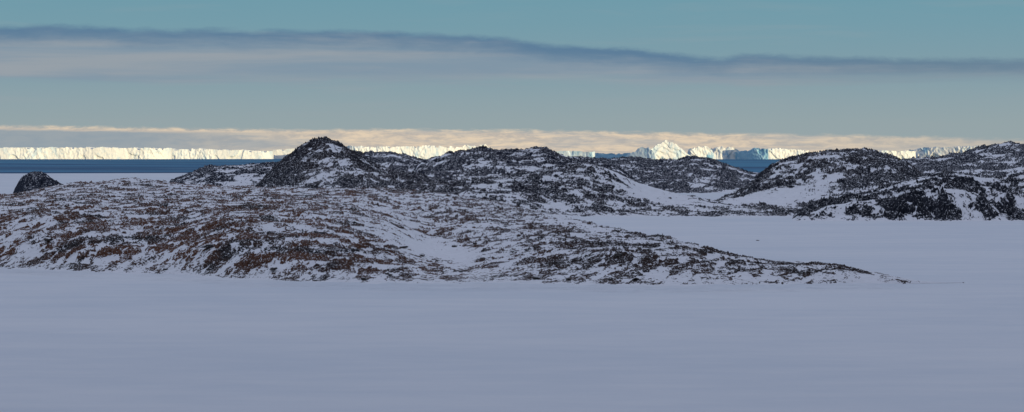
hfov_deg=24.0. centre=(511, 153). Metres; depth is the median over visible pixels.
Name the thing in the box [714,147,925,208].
hill
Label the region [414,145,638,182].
hill
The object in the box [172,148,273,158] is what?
iceberg
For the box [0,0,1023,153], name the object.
sky
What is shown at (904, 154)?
iceberg
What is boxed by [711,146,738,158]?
iceberg
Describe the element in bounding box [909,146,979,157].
iceberg
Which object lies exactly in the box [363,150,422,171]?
hill
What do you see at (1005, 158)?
hill
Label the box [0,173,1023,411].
ground
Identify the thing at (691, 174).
hill
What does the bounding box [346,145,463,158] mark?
iceberg
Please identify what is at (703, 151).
iceberg
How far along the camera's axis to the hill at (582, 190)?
2478.05 m
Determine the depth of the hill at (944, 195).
2198.98 m
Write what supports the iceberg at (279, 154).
on the sea
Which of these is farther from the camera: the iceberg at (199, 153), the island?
the iceberg at (199, 153)
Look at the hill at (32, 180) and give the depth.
2949.42 m
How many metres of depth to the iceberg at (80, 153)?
26469.32 m
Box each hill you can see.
[13,171,63,192]
[168,161,277,185]
[254,136,448,191]
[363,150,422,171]
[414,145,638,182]
[435,163,799,216]
[567,155,760,192]
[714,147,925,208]
[792,170,1023,220]
[901,141,1023,175]
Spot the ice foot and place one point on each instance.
(598, 288)
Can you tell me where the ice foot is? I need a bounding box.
[0,267,917,293]
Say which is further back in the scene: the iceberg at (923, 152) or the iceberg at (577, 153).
the iceberg at (577, 153)
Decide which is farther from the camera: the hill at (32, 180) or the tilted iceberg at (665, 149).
the tilted iceberg at (665, 149)
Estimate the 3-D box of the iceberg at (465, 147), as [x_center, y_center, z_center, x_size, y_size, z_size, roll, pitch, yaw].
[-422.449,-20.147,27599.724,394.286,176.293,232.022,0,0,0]
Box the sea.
[0,159,779,172]
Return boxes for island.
[0,177,964,285]
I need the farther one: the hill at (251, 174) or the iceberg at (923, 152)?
the iceberg at (923, 152)
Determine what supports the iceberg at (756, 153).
on the sea
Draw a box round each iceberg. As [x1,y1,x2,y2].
[0,147,171,158]
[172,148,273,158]
[273,149,294,158]
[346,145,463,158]
[462,144,488,149]
[556,151,594,157]
[595,153,628,158]
[625,140,689,158]
[687,146,715,158]
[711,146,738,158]
[735,148,767,158]
[767,148,809,158]
[879,150,915,158]
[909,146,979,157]
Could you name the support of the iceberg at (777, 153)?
on the sea
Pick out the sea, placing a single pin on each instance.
(125, 165)

